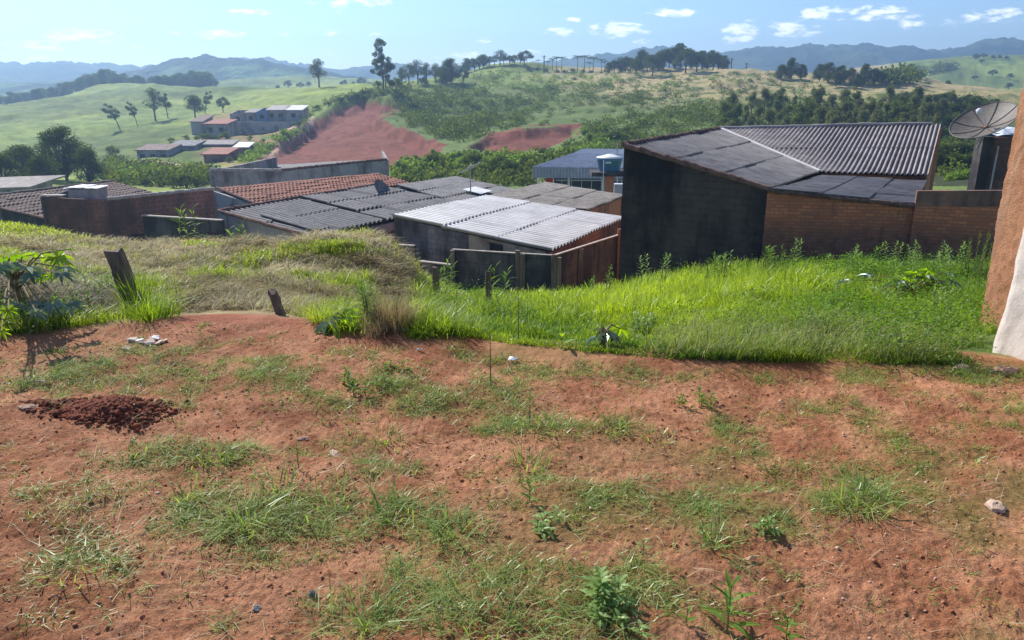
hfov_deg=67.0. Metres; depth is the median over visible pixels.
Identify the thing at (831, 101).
feathery tree
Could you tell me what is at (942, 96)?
bank tree
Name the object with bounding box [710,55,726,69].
grove tree
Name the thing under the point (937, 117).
feathery tree
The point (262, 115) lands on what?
village house
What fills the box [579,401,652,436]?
grass tuft
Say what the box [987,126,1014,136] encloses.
crumpled tarpaulin sheet
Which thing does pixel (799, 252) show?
tall weed
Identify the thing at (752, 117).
feathery tree
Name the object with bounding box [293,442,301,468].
dry weed
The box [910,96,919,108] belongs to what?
feathery tree
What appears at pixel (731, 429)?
grass tuft
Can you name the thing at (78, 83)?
woodland tree
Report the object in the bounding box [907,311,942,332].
weed clump
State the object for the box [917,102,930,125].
feathery tree
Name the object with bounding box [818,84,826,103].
feathery tree
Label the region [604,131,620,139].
valley shrub
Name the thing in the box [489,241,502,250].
window
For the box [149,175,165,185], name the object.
yard shrub
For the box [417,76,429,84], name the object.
ridge tree
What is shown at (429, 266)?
block wall
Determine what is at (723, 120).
feathery tree
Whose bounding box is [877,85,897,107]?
feathery tree
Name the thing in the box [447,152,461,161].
valley shrub
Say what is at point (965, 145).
bank tree
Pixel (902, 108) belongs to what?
feathery tree
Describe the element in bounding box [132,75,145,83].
woodland tree
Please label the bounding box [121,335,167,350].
rubble pile
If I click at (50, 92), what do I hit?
woodland tree
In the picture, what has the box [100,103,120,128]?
meadow tree
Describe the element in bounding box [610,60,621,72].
grove tree
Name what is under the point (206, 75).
woodland tree
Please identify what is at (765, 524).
leafy weed
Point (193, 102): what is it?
meadow tree
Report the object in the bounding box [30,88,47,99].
woodland tree
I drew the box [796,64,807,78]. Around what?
crest tree
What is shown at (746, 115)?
feathery tree
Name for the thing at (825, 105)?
feathery tree
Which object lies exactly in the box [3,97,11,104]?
woodland tree
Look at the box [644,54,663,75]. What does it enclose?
grove tree
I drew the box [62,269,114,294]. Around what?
leafy bush
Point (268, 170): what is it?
parapet building
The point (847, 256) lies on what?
leafy bush
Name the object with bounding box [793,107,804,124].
feathery tree
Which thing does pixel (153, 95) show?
meadow tree
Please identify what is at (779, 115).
feathery tree
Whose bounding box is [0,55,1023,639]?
ground
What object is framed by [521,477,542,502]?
leafy weed
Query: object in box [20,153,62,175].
valley tree
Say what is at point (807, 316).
weed clump
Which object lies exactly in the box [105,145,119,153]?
round bush
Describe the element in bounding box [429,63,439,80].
ridge tree
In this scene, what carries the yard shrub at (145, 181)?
on the ground at (362, 127)
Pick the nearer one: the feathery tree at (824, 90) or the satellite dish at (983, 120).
the satellite dish at (983, 120)
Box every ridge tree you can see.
[373,81,381,87]
[386,79,395,87]
[393,77,401,87]
[397,67,406,82]
[402,62,415,85]
[408,59,425,83]
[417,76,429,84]
[420,62,431,79]
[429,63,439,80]
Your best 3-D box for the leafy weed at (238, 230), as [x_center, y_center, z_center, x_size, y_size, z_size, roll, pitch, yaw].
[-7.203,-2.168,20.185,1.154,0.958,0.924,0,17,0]
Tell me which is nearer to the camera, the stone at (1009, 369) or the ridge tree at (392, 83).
the stone at (1009, 369)
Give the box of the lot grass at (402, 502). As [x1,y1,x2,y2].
[0,320,1023,639]
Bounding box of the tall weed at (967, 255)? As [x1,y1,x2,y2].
[960,231,991,277]
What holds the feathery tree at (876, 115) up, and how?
on the ground at (362, 127)
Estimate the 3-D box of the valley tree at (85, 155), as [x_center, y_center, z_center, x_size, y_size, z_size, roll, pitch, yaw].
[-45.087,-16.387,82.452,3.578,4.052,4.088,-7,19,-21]
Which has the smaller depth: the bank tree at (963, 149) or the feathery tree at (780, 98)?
the bank tree at (963, 149)
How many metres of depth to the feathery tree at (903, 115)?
105.45 m
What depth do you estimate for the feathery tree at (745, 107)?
131.65 m
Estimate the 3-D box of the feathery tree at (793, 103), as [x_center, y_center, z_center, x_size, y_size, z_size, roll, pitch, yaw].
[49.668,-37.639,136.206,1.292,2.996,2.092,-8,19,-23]
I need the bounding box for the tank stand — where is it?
[589,169,622,192]
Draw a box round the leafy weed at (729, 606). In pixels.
[698,568,760,639]
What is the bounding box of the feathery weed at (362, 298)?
[352,277,373,324]
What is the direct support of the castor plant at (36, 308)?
on the ground at (362, 127)
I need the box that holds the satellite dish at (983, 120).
[949,101,1017,147]
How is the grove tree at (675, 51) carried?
on the ground at (362, 127)
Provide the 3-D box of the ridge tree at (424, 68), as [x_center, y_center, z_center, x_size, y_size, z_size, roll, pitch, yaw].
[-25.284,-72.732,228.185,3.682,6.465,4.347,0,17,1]
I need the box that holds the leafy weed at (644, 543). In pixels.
[637,538,652,550]
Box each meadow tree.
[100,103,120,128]
[125,101,137,125]
[141,87,164,120]
[157,92,171,117]
[183,94,207,117]
[202,91,212,113]
[215,97,230,111]
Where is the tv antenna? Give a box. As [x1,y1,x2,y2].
[458,162,480,193]
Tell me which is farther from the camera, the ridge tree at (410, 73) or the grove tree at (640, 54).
the grove tree at (640, 54)
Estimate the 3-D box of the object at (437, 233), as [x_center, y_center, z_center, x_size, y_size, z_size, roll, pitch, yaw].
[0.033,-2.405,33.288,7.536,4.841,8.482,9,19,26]
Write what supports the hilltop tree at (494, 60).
on the ground at (362, 127)
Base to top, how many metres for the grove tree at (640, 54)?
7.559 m
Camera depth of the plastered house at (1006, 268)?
6.75 m
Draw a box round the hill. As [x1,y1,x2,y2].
[0,54,373,97]
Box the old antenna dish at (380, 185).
[374,179,389,191]
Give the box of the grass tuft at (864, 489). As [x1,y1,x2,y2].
[792,451,951,528]
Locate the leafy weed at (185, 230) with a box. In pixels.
[171,204,208,239]
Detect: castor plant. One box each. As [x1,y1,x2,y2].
[0,248,86,340]
[314,309,365,337]
[584,324,630,346]
[834,268,962,300]
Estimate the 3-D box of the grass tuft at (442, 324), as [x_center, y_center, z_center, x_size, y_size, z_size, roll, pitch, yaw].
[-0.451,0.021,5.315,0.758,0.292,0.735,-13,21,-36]
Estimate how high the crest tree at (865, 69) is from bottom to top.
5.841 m
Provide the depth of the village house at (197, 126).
155.81 m
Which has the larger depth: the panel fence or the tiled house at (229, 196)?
the tiled house at (229, 196)
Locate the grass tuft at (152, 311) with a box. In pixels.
[92,283,192,324]
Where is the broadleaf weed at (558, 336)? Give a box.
[552,333,575,347]
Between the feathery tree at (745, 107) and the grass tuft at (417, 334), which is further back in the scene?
the feathery tree at (745, 107)
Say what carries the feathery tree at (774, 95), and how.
on the ground at (362, 127)
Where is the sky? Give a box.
[0,0,1023,68]
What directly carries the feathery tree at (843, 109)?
on the ground at (362, 127)
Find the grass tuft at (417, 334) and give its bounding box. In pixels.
[387,314,453,341]
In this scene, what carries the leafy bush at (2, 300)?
on the ground at (362, 127)
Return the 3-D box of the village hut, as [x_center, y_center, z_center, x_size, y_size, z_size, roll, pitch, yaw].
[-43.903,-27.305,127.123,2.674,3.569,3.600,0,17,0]
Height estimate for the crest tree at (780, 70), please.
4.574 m
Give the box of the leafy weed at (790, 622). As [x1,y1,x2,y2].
[773,612,805,639]
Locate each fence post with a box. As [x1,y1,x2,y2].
[103,248,140,303]
[268,289,285,315]
[432,266,439,293]
[485,271,491,301]
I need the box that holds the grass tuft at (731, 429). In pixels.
[708,418,759,442]
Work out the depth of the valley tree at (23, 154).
80.56 m
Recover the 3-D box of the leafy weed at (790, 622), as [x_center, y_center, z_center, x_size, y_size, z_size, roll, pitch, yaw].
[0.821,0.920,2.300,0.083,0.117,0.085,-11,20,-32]
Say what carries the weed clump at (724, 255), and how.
on the ground at (362, 127)
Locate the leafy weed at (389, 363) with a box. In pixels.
[383,358,415,374]
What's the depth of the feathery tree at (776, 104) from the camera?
125.21 m
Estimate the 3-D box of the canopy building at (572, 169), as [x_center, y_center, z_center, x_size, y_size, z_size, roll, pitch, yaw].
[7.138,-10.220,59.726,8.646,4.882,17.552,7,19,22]
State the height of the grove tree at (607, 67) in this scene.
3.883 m
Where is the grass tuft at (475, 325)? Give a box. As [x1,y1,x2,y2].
[434,311,520,340]
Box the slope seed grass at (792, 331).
[620,293,1015,364]
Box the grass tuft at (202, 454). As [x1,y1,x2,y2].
[177,434,254,473]
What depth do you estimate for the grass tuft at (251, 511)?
2.94 m
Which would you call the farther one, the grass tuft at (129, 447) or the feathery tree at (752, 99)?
the feathery tree at (752, 99)
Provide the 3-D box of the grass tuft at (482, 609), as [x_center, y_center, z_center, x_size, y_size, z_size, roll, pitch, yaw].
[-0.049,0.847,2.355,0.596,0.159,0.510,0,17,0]
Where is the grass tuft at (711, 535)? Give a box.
[683,508,757,567]
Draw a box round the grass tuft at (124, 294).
[95,260,165,311]
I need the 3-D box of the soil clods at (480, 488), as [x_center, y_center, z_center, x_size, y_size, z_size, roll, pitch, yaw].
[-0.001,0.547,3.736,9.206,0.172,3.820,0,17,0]
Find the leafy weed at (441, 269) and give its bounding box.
[439,253,464,286]
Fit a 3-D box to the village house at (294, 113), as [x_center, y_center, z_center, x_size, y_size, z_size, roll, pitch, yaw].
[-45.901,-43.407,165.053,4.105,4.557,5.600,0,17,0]
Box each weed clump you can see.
[491,299,531,322]
[629,309,659,334]
[702,250,735,279]
[737,316,775,337]
[759,244,797,272]
[797,305,833,333]
[821,284,847,308]
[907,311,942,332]
[925,284,967,312]
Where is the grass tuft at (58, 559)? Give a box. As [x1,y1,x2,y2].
[17,518,141,592]
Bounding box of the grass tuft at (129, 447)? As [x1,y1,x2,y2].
[100,434,171,465]
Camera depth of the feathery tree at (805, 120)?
118.36 m
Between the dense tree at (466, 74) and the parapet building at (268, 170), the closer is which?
the parapet building at (268, 170)
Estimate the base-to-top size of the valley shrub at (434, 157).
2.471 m
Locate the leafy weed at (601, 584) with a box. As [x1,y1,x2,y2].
[579,565,637,606]
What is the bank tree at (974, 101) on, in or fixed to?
on the ground at (362, 127)
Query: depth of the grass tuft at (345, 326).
5.31 m
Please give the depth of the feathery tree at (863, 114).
109.93 m
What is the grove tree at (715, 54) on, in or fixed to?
on the ground at (362, 127)
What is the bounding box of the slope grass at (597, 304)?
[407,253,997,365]
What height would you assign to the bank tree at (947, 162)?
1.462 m
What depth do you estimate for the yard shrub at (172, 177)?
81.28 m
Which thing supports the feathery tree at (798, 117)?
on the ground at (362, 127)
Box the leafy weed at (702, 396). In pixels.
[674,386,715,408]
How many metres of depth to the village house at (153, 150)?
129.71 m
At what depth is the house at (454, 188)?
45.24 m
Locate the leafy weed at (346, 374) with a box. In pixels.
[340,365,390,395]
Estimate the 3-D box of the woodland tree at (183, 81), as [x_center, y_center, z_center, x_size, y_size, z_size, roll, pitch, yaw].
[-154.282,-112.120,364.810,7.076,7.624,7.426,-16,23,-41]
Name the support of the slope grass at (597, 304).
on the ground at (362, 127)
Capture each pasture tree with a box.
[283,80,291,87]
[356,77,366,83]
[988,70,997,74]
[1003,83,1013,88]
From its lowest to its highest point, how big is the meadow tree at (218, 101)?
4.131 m
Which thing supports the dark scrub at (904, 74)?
on the ground at (362, 127)
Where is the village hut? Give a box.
[233,142,254,156]
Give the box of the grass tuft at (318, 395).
[292,386,342,404]
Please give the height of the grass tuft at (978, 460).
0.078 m
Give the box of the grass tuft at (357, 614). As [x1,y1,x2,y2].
[272,562,466,639]
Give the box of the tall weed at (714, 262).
[708,251,720,273]
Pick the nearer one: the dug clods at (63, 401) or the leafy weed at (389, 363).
the dug clods at (63, 401)
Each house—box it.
[0,179,153,227]
[134,144,181,158]
[189,115,213,134]
[201,147,239,163]
[203,119,237,135]
[213,173,408,218]
[217,183,452,240]
[230,110,247,121]
[244,109,259,121]
[256,108,268,121]
[265,105,290,121]
[284,105,308,121]
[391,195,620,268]
[395,176,515,200]
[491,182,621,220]
[618,122,1001,283]
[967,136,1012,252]
[979,87,1023,359]
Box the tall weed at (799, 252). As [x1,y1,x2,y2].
[789,237,802,262]
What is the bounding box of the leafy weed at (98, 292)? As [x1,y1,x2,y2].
[88,281,104,304]
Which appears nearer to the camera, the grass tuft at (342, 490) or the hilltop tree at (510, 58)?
the grass tuft at (342, 490)
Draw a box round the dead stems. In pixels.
[0,317,1023,639]
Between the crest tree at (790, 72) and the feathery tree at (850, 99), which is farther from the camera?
the crest tree at (790, 72)
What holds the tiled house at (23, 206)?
on the ground at (362, 127)
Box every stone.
[17,404,37,408]
[253,604,261,611]
[296,436,307,440]
[308,590,316,597]
[330,449,338,456]
[955,363,968,370]
[984,499,1007,513]
[988,365,1020,375]
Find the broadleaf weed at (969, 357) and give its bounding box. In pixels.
[921,347,973,365]
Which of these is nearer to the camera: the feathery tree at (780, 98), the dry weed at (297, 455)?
the dry weed at (297, 455)
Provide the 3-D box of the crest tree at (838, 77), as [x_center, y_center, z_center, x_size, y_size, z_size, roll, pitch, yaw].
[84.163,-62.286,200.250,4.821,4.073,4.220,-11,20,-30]
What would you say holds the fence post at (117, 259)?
on the ground at (362, 127)
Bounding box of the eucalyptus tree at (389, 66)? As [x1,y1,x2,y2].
[370,38,395,89]
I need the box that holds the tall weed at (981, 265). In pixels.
[972,242,991,284]
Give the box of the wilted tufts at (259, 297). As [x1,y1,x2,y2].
[0,225,468,318]
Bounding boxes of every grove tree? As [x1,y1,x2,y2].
[604,62,613,72]
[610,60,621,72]
[613,56,628,70]
[618,56,629,71]
[625,57,637,72]
[628,57,642,74]
[635,49,649,68]
[641,54,652,71]
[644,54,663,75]
[656,52,666,69]
[658,48,673,69]
[668,42,691,66]
[668,46,683,68]
[671,49,699,72]
[687,51,707,71]
[701,52,714,69]
[708,50,721,69]
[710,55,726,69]
[719,55,730,69]
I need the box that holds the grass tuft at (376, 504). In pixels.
[329,471,458,525]
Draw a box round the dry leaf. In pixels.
[743,555,758,559]
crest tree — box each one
[772,64,787,79]
[784,57,798,79]
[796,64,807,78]
[811,63,824,80]
[821,62,835,82]
[827,71,845,86]
[834,65,847,81]
[844,67,857,83]
[850,74,864,86]
[856,63,872,84]
[865,68,882,84]
[874,71,891,84]
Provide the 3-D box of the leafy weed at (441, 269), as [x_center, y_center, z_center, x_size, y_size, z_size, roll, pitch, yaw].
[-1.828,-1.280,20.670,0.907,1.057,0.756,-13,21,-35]
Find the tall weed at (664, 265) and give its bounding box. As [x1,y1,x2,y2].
[657,253,671,280]
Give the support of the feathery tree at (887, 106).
on the ground at (362, 127)
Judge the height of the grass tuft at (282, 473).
0.112 m
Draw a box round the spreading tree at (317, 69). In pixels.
[308,58,327,86]
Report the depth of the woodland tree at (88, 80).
359.35 m
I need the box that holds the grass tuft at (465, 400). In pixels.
[444,389,491,413]
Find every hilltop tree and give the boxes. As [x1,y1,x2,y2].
[460,61,470,70]
[463,58,473,68]
[471,58,478,70]
[473,57,486,68]
[476,54,489,67]
[490,55,498,65]
[493,49,507,65]
[507,55,513,63]
[517,50,534,64]
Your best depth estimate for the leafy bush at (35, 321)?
5.27 m
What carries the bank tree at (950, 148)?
on the ground at (362, 127)
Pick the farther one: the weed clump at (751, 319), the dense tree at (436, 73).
the dense tree at (436, 73)
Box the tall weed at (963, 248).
[952,240,967,268]
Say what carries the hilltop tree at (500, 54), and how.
on the ground at (362, 127)
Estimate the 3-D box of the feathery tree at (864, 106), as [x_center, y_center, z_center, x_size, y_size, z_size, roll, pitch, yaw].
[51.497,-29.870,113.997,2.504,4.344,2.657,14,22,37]
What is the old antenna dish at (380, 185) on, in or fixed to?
on the house at (369, 205)
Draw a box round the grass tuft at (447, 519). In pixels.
[400,494,497,554]
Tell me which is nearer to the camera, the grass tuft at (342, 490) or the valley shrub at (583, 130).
the grass tuft at (342, 490)
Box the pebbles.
[0,325,1022,639]
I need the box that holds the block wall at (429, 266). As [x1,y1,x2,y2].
[399,244,450,286]
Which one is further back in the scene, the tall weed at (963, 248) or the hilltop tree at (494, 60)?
the hilltop tree at (494, 60)
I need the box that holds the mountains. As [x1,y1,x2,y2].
[0,37,1023,82]
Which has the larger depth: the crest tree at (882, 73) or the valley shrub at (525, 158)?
the crest tree at (882, 73)
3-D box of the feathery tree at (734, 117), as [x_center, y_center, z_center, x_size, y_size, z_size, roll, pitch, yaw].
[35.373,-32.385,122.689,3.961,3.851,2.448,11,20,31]
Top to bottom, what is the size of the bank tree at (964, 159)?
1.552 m
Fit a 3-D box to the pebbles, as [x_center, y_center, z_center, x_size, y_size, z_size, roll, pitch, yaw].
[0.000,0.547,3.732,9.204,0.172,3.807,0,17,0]
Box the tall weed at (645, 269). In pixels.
[637,254,653,284]
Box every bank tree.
[894,91,910,103]
[936,93,945,101]
[936,152,948,166]
[936,156,951,171]
[939,145,948,153]
[941,128,951,138]
[942,144,952,154]
[943,116,954,127]
[943,152,962,167]
[946,104,959,115]
[947,145,961,153]
[950,97,963,104]
[951,154,969,164]
[953,143,967,154]
[954,102,968,113]
[956,143,971,154]
[961,94,973,103]
[967,94,986,107]
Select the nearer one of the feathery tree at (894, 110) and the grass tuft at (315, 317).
the grass tuft at (315, 317)
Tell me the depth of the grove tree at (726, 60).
268.89 m
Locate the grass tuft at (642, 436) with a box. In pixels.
[640,424,682,454]
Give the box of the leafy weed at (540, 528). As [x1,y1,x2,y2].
[528,505,565,541]
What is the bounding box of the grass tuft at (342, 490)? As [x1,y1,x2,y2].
[273,459,394,531]
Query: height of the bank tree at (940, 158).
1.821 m
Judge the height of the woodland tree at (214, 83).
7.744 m
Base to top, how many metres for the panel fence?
3.204 m
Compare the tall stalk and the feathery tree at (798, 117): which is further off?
the feathery tree at (798, 117)
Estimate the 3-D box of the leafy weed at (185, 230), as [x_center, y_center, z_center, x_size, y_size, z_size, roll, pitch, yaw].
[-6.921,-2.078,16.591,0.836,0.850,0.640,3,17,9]
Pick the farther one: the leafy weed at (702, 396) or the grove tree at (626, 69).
the grove tree at (626, 69)
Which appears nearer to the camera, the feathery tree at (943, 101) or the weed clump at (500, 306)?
the weed clump at (500, 306)
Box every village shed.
[172,140,205,150]
[200,140,238,147]
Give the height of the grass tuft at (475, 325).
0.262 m
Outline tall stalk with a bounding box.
[517,292,520,336]
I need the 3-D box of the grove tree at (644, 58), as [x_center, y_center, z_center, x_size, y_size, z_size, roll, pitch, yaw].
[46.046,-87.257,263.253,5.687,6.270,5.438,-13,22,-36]
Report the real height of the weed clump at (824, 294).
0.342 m
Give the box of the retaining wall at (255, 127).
[236,122,295,133]
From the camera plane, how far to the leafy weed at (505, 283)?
20.53 m
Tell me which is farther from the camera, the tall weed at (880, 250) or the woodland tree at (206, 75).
the woodland tree at (206, 75)
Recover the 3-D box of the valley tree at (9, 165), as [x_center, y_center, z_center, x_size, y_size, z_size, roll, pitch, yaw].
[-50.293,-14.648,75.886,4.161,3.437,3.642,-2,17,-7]
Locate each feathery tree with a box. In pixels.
[713,113,730,127]
[717,97,733,120]
[726,93,737,113]
[726,121,736,125]
[727,103,743,125]
[731,98,743,125]
[740,105,749,117]
[741,111,749,125]
[744,91,758,114]
[745,115,756,125]
[745,118,754,125]
[751,103,764,125]
[754,88,772,116]
[758,109,776,124]
[768,93,776,108]
[769,99,783,119]
[773,90,785,111]
[775,110,783,122]
[779,87,788,107]
[781,116,790,124]
[783,101,793,118]
[790,108,804,124]
[791,97,797,113]
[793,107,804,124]
[795,99,810,124]
[806,97,817,124]
[809,107,828,123]
[811,88,823,111]
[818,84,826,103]
[821,102,829,109]
[824,110,837,123]
[827,94,837,109]
[827,115,839,127]
[833,89,853,108]
[836,102,852,121]
[836,111,842,122]
[837,96,852,122]
[848,97,856,119]
[850,87,862,113]
[851,110,858,122]
[853,99,862,111]
[855,109,869,122]
[856,103,869,120]
[866,96,878,121]
[869,109,883,122]
[876,100,885,114]
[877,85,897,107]
[882,98,894,121]
[884,103,900,122]
[887,97,900,121]
[890,101,909,122]
[897,95,907,106]
[898,112,908,121]
[905,98,914,114]
[905,106,915,119]
[908,114,917,121]
[910,86,925,102]
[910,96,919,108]
[915,94,933,115]
[917,101,935,121]
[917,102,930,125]
[931,112,943,128]
[932,94,937,104]
[936,98,952,117]
[946,90,956,104]
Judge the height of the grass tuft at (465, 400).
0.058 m
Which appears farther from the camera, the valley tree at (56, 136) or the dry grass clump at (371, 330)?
the valley tree at (56, 136)
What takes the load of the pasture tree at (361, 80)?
on the ground at (362, 127)
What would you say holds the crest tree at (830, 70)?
on the ground at (362, 127)
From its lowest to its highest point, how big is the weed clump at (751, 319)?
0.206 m
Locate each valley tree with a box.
[0,152,22,176]
[1,144,50,176]
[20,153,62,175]
[32,124,94,180]
[70,147,108,182]
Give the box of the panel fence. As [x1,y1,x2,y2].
[450,229,620,292]
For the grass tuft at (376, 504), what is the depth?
3.01 m
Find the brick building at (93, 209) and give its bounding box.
[40,184,225,240]
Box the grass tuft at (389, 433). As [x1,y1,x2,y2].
[356,420,433,452]
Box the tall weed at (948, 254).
[940,245,952,267]
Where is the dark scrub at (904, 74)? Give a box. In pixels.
[389,61,995,175]
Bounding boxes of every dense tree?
[433,67,448,84]
[438,57,461,83]
[458,69,469,81]
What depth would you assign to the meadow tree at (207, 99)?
194.71 m
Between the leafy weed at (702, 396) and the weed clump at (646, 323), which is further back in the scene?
the weed clump at (646, 323)
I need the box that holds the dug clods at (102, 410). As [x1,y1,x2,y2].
[25,393,189,433]
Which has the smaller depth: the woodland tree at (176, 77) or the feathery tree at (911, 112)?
the feathery tree at (911, 112)
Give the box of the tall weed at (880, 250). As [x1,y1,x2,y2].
[870,242,883,262]
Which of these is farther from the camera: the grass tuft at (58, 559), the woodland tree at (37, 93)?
the woodland tree at (37, 93)
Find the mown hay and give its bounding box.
[0,225,465,330]
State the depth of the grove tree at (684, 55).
247.29 m
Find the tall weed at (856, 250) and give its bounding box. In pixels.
[847,244,858,265]
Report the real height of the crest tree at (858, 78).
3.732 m
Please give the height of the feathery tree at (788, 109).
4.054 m
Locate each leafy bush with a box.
[0,290,33,331]
[12,297,72,334]
[46,286,105,322]
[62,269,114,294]
[819,251,875,275]
[850,253,916,283]
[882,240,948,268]
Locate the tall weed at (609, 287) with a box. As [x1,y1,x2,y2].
[601,263,612,290]
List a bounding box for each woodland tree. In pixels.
[3,91,24,103]
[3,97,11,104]
[22,92,31,101]
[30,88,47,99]
[44,87,60,97]
[53,82,67,96]
[53,89,59,96]
[59,81,72,94]
[71,77,86,91]
[80,73,94,87]
[82,76,95,87]
[93,69,111,84]
[104,68,116,81]
[110,74,123,83]
[118,73,129,82]
[128,77,137,83]
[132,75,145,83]
[148,75,167,84]
[161,76,175,85]
[171,73,188,85]
[177,74,189,85]
[185,70,204,86]
[190,71,210,87]
[197,71,213,86]
[209,78,219,85]
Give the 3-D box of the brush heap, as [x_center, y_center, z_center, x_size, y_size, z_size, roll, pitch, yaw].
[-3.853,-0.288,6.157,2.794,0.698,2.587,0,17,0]
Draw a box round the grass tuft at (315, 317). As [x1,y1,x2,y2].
[289,296,355,323]
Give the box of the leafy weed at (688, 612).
[678,605,697,624]
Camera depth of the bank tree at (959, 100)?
146.78 m
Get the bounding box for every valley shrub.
[395,161,409,170]
[410,154,421,160]
[412,165,424,174]
[425,150,447,167]
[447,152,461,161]
[461,149,483,169]
[483,153,507,170]
[504,159,522,172]
[520,154,537,165]
[535,147,547,154]
[580,126,589,134]
[585,132,592,141]
[598,123,608,132]
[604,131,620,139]
[617,126,632,134]
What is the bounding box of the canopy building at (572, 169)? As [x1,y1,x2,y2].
[533,148,623,193]
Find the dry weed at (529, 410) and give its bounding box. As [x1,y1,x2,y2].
[526,395,535,424]
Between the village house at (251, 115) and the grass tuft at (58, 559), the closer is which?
the grass tuft at (58, 559)
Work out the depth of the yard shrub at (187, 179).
81.71 m
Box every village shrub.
[194,132,210,139]
[205,134,221,139]
[219,132,231,138]
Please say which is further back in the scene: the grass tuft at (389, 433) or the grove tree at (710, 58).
the grove tree at (710, 58)
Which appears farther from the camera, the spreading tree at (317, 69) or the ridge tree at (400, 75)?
the spreading tree at (317, 69)
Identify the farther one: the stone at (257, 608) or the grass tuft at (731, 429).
the grass tuft at (731, 429)
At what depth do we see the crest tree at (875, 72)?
204.17 m
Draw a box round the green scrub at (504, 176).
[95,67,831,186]
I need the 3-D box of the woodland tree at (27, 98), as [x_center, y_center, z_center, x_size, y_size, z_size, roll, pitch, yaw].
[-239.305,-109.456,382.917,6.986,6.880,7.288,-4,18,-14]
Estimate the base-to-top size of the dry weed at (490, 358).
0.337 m
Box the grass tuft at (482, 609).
[402,549,594,639]
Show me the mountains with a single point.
(811, 56)
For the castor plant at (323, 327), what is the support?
on the ground at (362, 127)
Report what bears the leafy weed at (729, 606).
on the ground at (362, 127)
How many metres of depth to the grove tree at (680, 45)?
265.42 m
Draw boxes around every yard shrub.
[140,177,151,185]
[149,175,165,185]
[164,173,182,187]
[176,172,196,187]
[186,170,207,185]
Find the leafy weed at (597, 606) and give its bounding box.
[585,593,655,639]
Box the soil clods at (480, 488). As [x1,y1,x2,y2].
[0,322,1023,639]
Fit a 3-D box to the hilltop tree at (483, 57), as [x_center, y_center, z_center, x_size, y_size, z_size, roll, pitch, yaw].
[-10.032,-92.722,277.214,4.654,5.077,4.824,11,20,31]
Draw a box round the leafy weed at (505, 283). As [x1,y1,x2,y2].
[483,261,517,296]
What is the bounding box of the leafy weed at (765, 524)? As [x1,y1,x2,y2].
[751,513,784,536]
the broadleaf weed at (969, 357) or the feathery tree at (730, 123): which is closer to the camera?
the broadleaf weed at (969, 357)
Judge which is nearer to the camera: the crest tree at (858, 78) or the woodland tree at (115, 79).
the crest tree at (858, 78)
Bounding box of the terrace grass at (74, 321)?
[0,220,495,334]
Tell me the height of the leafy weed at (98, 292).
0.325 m
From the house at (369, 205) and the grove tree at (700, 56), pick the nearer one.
the house at (369, 205)
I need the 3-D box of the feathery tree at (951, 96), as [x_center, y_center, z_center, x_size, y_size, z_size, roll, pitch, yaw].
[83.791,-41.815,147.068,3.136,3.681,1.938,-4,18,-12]
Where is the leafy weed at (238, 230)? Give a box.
[222,220,256,239]
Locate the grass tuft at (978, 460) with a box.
[946,447,995,466]
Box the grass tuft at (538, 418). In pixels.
[511,404,591,442]
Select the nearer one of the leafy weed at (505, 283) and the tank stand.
the leafy weed at (505, 283)
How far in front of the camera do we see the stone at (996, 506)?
2.99 m
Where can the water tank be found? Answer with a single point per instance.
(609, 162)
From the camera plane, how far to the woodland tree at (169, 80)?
357.19 m
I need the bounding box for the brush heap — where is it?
[0,249,216,328]
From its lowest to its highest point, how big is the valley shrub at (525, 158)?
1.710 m
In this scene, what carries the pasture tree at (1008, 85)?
on the ground at (362, 127)
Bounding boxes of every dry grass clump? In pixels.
[341,286,452,336]
[348,313,396,340]
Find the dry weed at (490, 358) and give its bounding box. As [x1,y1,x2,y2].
[484,333,495,382]
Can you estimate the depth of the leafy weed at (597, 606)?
2.33 m
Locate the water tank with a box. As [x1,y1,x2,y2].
[596,154,622,181]
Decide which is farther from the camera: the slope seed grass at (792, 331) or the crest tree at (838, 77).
the crest tree at (838, 77)
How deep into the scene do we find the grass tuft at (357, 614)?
2.39 m
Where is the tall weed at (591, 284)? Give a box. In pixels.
[585,275,595,291]
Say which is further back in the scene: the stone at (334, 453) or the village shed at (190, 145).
the village shed at (190, 145)
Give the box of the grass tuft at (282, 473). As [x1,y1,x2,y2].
[219,451,336,510]
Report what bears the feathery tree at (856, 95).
on the ground at (362, 127)
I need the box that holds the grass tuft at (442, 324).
[405,303,491,339]
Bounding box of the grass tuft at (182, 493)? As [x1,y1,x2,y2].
[136,462,222,516]
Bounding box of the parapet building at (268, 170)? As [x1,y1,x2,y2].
[209,151,388,190]
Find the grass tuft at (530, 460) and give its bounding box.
[483,432,577,483]
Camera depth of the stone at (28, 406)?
3.93 m
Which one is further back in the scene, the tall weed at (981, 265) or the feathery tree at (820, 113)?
the feathery tree at (820, 113)
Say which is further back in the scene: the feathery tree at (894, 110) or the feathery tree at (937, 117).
the feathery tree at (894, 110)
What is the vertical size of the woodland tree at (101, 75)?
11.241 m
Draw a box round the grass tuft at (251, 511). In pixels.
[168,470,319,549]
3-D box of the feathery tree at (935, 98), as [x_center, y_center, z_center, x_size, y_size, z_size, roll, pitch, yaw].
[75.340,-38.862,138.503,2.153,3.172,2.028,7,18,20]
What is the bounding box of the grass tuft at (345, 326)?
[313,302,387,334]
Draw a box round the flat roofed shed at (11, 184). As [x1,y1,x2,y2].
[0,175,65,192]

